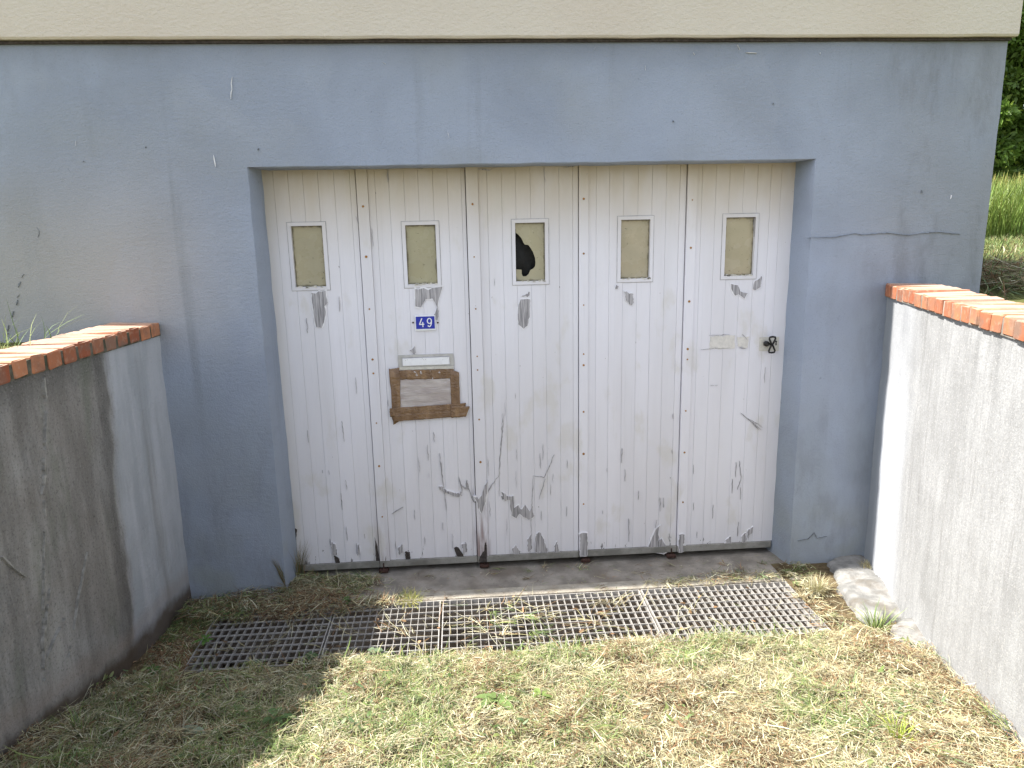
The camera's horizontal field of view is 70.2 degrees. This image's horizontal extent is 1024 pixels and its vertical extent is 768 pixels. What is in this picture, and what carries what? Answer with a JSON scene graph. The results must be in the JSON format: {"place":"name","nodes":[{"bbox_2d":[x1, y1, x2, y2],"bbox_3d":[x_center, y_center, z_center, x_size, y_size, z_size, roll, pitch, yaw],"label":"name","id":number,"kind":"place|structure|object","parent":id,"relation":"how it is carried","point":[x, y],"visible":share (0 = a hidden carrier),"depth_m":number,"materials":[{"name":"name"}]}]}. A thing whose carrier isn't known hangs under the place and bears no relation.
{"place":"outdoors","nodes":[
{"label":"outdoors","id":0,"kind":"place"},
{"bbox_2d":[125,600,223,673],"bbox_3d":[-1.454,1.055,3.078,0.338,0.032,0.605,-2,12,-4],"label":"soil strip","id":1,"kind":"object","parent":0,"point":[138,663],"visible":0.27,"depth_m":2.91,"materials":[{"name":"soil"}]},
{"bbox_2d":[103,596,226,690],"bbox_3d":[-1.329,1.041,2.960,0.288,0.114,0.808,-1,12,1],"label":"corner debris","id":2,"kind":"object","parent":1,"relation":"on","point":[185,643],"visible":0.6,"depth_m":2.97,"materials":[{"name":"brown plant"}]},
{"bbox_2d":[146,664,162,672],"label":"weed plant","id":3,"kind":"object","parent":2,"relation":"on","point":[150,671],"visible":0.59,"depth_m":2.76,"materials":[{"name":"green plant"}]},
{"bbox_2d":[228,593,283,602],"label":"threshold slab","id":4,"kind":"structure","parent":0,"point":[256,597],"depth_m":3.35,"materials":[{"name":"concrete"}]},
{"bbox_2d":[222,631,781,667],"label":"channel floor","id":5,"kind":"structure","parent":0,"point":[273,662],"depth_m":3.32,"materials":[{"name":"grey concrete"}]},
{"bbox_2d":[223,620,785,665],"bbox_3d":[0.026,1.213,3.135,2.641,0.133,0.561,-2,12,-4],"label":"channel debris","id":6,"kind":"object","parent":5,"relation":"on","point":[487,651],"visible":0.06,"depth_m":3.27,"materials":[{"name":"brown plant"}]},
{"bbox_2d":[188,586,830,669],"bbox_3d":[0.009,1.165,3.103,2.614,0.288,0.484,-2,12,-4],"label":"drain channel","id":7,"kind":"object","parent":5,"relation":"on","point":[429,633],"visible":0.18,"depth_m":3.31,"materials":[{"name":"metal"}]},
{"bbox_2d":[184,607,334,672],"bbox_3d":[-1.023,1.052,3.012,0.506,0.022,0.432,-2,12,-4],"label":"drain grate","id":8,"kind":"object","parent":7,"relation":"on","point":[247,641],"visible":0.59,"depth_m":2.98,"materials":[{"name":"metal"}]},
{"bbox_2d":[192,634,213,645],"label":"weed plant","id":9,"kind":"object","parent":8,"relation":"on","point":[204,638],"visible":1,"depth_m":2.95,"materials":[{"name":"green plant"}]},
{"bbox_2d":[304,651,317,659],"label":"weed plant","id":10,"kind":"object","parent":8,"relation":"on","point":[310,653],"visible":0.81,"depth_m":2.85,"materials":[{"name":"green plant"}]},
{"bbox_2d":[321,601,440,662],"bbox_3d":[-0.533,1.035,3.045,0.460,0.022,0.432,-2,12,-4],"label":"drain grate","id":11,"kind":"object","parent":7,"relation":"on","point":[430,604],"visible":0.7,"depth_m":3.06,"materials":[{"name":"metal"}]},
{"bbox_2d":[368,647,383,652],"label":"weed plant","id":12,"kind":"object","parent":11,"relation":"on","point":[373,649],"visible":0.8,"depth_m":2.88,"materials":[{"name":"green plant"}]},
{"bbox_2d":[187,580,835,667],"bbox_3d":[-0.025,0.989,3.084,2.669,0.131,0.617,-2,12,-4],"label":"scattered straw","id":13,"kind":"object","parent":7,"relation":"on","point":[544,631],"visible":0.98,"depth_m":3.06,"materials":[{"name":"beige plant"}]},
{"bbox_2d":[441,590,663,655],"bbox_3d":[0.151,1.011,3.091,0.892,0.022,0.432,-2,12,-4],"label":"drain grate","id":14,"kind":"object","parent":7,"relation":"on","point":[534,598],"visible":0.61,"depth_m":3.13,"materials":[{"name":"metal"}]},
{"bbox_2d":[445,602,565,642],"bbox_3d":[-0.029,0.988,3.071,0.537,0.104,0.374,-11,16,-38],"label":"scattered straw","id":15,"kind":"object","parent":14,"relation":"on","point":[532,615],"visible":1,"depth_m":3.08,"materials":[{"name":"beige plant"}]},
{"bbox_2d":[641,582,830,641],"bbox_3d":[0.945,0.983,3.145,0.682,0.022,0.432,-2,12,-4],"label":"drain grate","id":16,"kind":"object","parent":7,"relation":"on","point":[704,590],"visible":0.77,"depth_m":3.16,"materials":[{"name":"metal"}]},
{"bbox_2d":[1,238,1023,348],"bbox_3d":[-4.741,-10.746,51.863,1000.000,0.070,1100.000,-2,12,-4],"label":"lawn","id":17,"kind":"structure","parent":0,"point":[984,289],"depth_m":3.73,"materials":[{"name":"green plant"}]},
{"bbox_2d":[0,0,1022,600],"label":"house","id":18,"kind":"structure","parent":17,"relation":"on","point":[144,144],"depth_m":3.03,"materials":[{"name":"blue paint"}]},
{"bbox_2d":[261,162,795,572],"bbox_3d":[0.117,-0.071,3.415,2.393,1.954,0.092,-2,12,-3],"label":"garage door","id":19,"kind":"structure","parent":18,"relation":"attached to","point":[623,327],"depth_m":3.38,"materials":[{"name":"paint"}]},
{"bbox_2d":[261,169,379,570],"bbox_3d":[-0.867,-0.048,3.339,0.409,1.928,0.040,-2,12,-4],"label":"door leaf","id":20,"kind":"structure","parent":19,"relation":"in","point":[312,225],"depth_m":3.32,"materials":[{"name":"paint"}]},
{"bbox_2d":[355,168,476,566],"bbox_3d":[-0.425,-0.063,3.369,0.472,1.928,0.040,-2,12,-4],"label":"door leaf","id":21,"kind":"structure","parent":19,"relation":"in","point":[415,219],"depth_m":3.33,"materials":[{"name":"paint"}]},
{"bbox_2d":[465,166,578,561],"bbox_3d":[0.060,-0.084,3.417,0.498,1.928,0.076,-2,12,-4],"label":"door leaf","id":22,"kind":"structure","parent":19,"relation":"in","point":[522,224],"depth_m":3.38,"materials":[{"name":"paint"}]},
{"bbox_2d":[578,164,686,556],"bbox_3d":[0.555,-0.098,3.436,0.490,1.928,0.041,-2,12,-4],"label":"door leaf","id":23,"kind":"structure","parent":19,"relation":"in","point":[631,218],"depth_m":3.42,"materials":[{"name":"paint"}]},
{"bbox_2d":[676,162,795,551],"bbox_3d":[1.056,-0.115,3.468,0.510,1.928,0.040,-2,12,-4],"label":"door leaf","id":24,"kind":"structure","parent":19,"relation":"in","point":[723,247],"depth_m":3.45,"materials":[{"name":"paint"}]},
{"bbox_2d":[979,234,1023,299],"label":"lawn grass","id":25,"kind":"structure","parent":17,"relation":"on","point":[1005,240],"depth_m":7.12,"materials":[{"name":"green plant"}]},
{"bbox_2d":[980,238,1023,299],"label":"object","id":26,"kind":"object","parent":17,"relation":"on","point":[1009,274],"visible":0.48,"depth_m":3.69,"materials":[{"name":"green plant"}]},
{"bbox_2d":[992,0,1023,186],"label":"hedge","id":27,"kind":"object","parent":17,"relation":"on","point":[1009,154],"visible":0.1,"depth_m":15.28,"materials":[{"name":"green plant"}]},
{"bbox_2d":[4,629,1023,767],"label":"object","id":28,"kind":"structure","parent":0,"point":[614,705],"depth_m":2.31,"materials":[{"name":"plant"}]},
{"bbox_2d":[45,697,102,740],"bbox_3d":[-1.341,1.045,2.258,0.173,0.116,0.145,-2,12,-4],"label":"grass tuft","id":29,"kind":"object","parent":28,"relation":"on","point":[79,725],"visible":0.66,"depth_m":2.26,"materials":[{"name":"green plant"}]},
{"bbox_2d":[0,322,191,761],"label":"retaining wall","id":30,"kind":"structure","parent":28,"relation":"on","point":[94,584],"depth_m":2.53,"materials":[{"name":"grey concrete"}]},
{"bbox_2d":[0,299,35,348],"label":"grass tuft","id":31,"kind":"object","parent":30,"relation":"on","point":[7,341],"visible":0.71,"depth_m":2.49,"materials":[{"name":"green plant"}]},
{"bbox_2d":[29,308,83,340],"bbox_3d":[-1.706,-0.222,2.711,0.202,0.144,0.220,-2,12,-4],"label":"grass tuft","id":32,"kind":"object","parent":30,"relation":"on","point":[52,331],"visible":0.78,"depth_m":2.73,"materials":[{"name":"green plant"}]},
{"bbox_2d":[178,725,203,745],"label":"weed plant","id":33,"kind":"object","parent":28,"relation":"on","point":[199,728],"visible":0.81,"depth_m":2.20,"materials":[{"name":"green plant"}]},
{"bbox_2d":[262,707,296,727],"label":"weed plant","id":34,"kind":"object","parent":28,"relation":"on","point":[271,711],"visible":0.95,"depth_m":2.27,"materials":[{"name":"green plant"}]},
{"bbox_2d":[16,620,883,767],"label":"short grass","id":35,"kind":"structure","parent":28,"relation":"on","point":[429,707],"depth_m":2.29,"materials":[{"name":"plant"}]},
{"bbox_2d":[7,620,945,767],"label":"clover leaves","id":36,"kind":"object","parent":28,"relation":"on","point":[869,761],"visible":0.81,"depth_m":2.28,"materials":[{"name":"green plant"}]},
{"bbox_2d":[474,692,522,715],"bbox_3d":[-0.039,1.021,2.322,0.158,0.035,0.121,-5,13,-16],"label":"weed plant","id":37,"kind":"object","parent":28,"relation":"on","point":[492,698],"visible":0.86,"depth_m":2.33,"materials":[{"name":"green plant"}]},
{"bbox_2d":[161,619,850,697],"bbox_3d":[0.049,1.012,2.776,2.602,0.132,0.350,-2,12,-5],"label":"grass fringe","id":38,"kind":"object","parent":28,"relation":"on","point":[831,631],"depth_m":2.76,"materials":[{"name":"green plant"}]},
{"bbox_2d":[0,622,1023,767],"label":"grass clippings","id":39,"kind":"object","parent":28,"relation":"on","point":[652,684],"depth_m":2.26,"materials":[{"name":"beige plant"}]},
{"bbox_2d":[0,618,1023,767],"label":"long strands","id":40,"kind":"object","parent":28,"relation":"on","point":[581,750],"visible":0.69,"depth_m":2.25,"materials":[{"name":"beige plant"}]},
{"bbox_2d":[28,579,1013,767],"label":"dead leaves","id":41,"kind":"object","parent":28,"relation":"on","point":[581,631],"visible":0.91,"depth_m":2.59,"materials":[{"name":"brown plant"}]},
{"bbox_2d":[529,688,555,706],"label":"weed plant","id":42,"kind":"object","parent":28,"relation":"on","point":[538,693],"visible":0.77,"depth_m":2.35,"materials":[{"name":"green plant"}]},
{"bbox_2d":[848,598,906,634],"bbox_3d":[1.444,0.924,2.887,0.234,0.152,0.197,-12,16,-40],"label":"grass tuft","id":43,"kind":"object","parent":28,"relation":"on","point":[874,623],"visible":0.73,"depth_m":2.90,"materials":[{"name":"green plant"}]},
{"bbox_2d":[877,709,926,744],"bbox_3d":[1.097,0.968,2.048,0.140,0.071,0.121,7,14,32],"label":"grass tuft","id":44,"kind":"object","parent":28,"relation":"on","point":[902,733],"visible":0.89,"depth_m":2.06,"materials":[{"name":"green plant"}]},
{"bbox_2d":[890,618,937,664],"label":"cement slab","id":45,"kind":"structure","parent":28,"relation":"on","point":[903,630],"depth_m":2.78,"materials":[{"name":"grey concrete"}]},
{"bbox_2d":[864,283,1023,753],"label":"retaining wall","id":46,"kind":"structure","parent":28,"relation":"on","point":[944,550],"depth_m":2.49,"materials":[{"name":"concrete"}]},
{"bbox_2d":[283,548,800,607],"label":"threshold slab","id":47,"kind":"structure","parent":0,"point":[513,573],"depth_m":3.54,"materials":[{"name":"concrete"}]},
{"bbox_2d":[174,583,406,626],"bbox_3d":[-0.966,0.970,3.210,1.012,0.118,0.355,-2,12,-4],"label":"clipping heap","id":48,"kind":"object","parent":47,"relation":"on","point":[272,606],"visible":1,"depth_m":3.21,"materials":[{"name":"brown plant"}]},
{"bbox_2d":[264,565,396,606],"bbox_3d":[-0.852,0.948,3.361,0.630,0.146,0.332,-2,12,-4],"label":"clipping heap","id":49,"kind":"object","parent":47,"relation":"on","point":[330,582],"visible":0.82,"depth_m":3.41,"materials":[{"name":"brown plant"}]},
{"bbox_2d":[272,544,309,584],"bbox_3d":[-1.020,0.853,3.415,0.125,0.208,0.207,4,13,22],"label":"grass tuft","id":50,"kind":"object","parent":49,"relation":"on","point":[298,564],"visible":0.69,"depth_m":3.46,"materials":[{"name":"green plant"}]},
{"bbox_2d":[223,573,800,612],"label":"channel kerb","id":51,"kind":"structure","parent":47,"relation":"on","point":[552,589],"depth_m":3.35,"materials":[{"name":"grey concrete"}]},
{"bbox_2d":[394,586,425,608],"bbox_3d":[-0.461,0.961,3.272,0.160,0.070,0.172,-2,12,-4],"label":"grass tuft","id":52,"kind":"object","parent":51,"relation":"on","point":[414,598],"visible":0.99,"depth_m":3.28,"materials":[{"name":"plant"}]},
{"bbox_2d":[318,555,807,600],"bbox_3d":[0.198,0.922,3.440,2.361,0.053,0.319,-2,12,-4],"label":"scattered straw","id":53,"kind":"object","parent":47,"relation":"on","point":[591,578],"visible":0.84,"depth_m":3.49,"materials":[{"name":"beige plant"}]},
{"bbox_2d":[771,563,896,629],"bbox_3d":[1.549,0.931,3.277,0.538,0.012,0.605,-2,12,-4],"label":"soil strip","id":54,"kind":"object","parent":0,"point":[823,568],"visible":0.27,"depth_m":3.29,"materials":[{"name":"soil"}]},
{"bbox_2d":[643,561,895,636],"bbox_3d":[1.193,0.912,3.301,1.109,0.070,0.670,8,15,37],"label":"clipping heap","id":55,"kind":"object","parent":54,"relation":"on","point":[819,606],"visible":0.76,"depth_m":3.35,"materials":[{"name":"beige plant"}]},
{"bbox_2d":[794,571,839,597],"bbox_3d":[1.373,0.908,3.276,0.206,0.120,0.198,-2,12,-4],"label":"grass tuft","id":56,"kind":"object","parent":54,"relation":"on","point":[817,588],"visible":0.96,"depth_m":3.27,"materials":[{"name":"beige plant"}]},
{"bbox_2d":[827,555,877,584],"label":"cement slab","id":57,"kind":"structure","parent":54,"relation":"on","point":[845,569],"depth_m":3.42,"materials":[{"name":"grey concrete"}]},
{"bbox_2d":[856,560,871,568],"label":"grass tuft","id":58,"kind":"object","parent":57,"relation":"on","point":[866,563],"visible":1,"depth_m":3.44,"materials":[{"name":"beige plant"}]},
{"bbox_2d":[836,577,900,628],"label":"cement slab","id":59,"kind":"structure","parent":54,"relation":"on","point":[869,592],"depth_m":3.13,"materials":[{"name":"grey concrete"}]},
{"bbox_2d":[985,170,1023,238],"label":"tall grass","id":60,"kind":"structure","parent":0,"point":[1006,214],"depth_m":12.00,"materials":[{"name":"green plant"}]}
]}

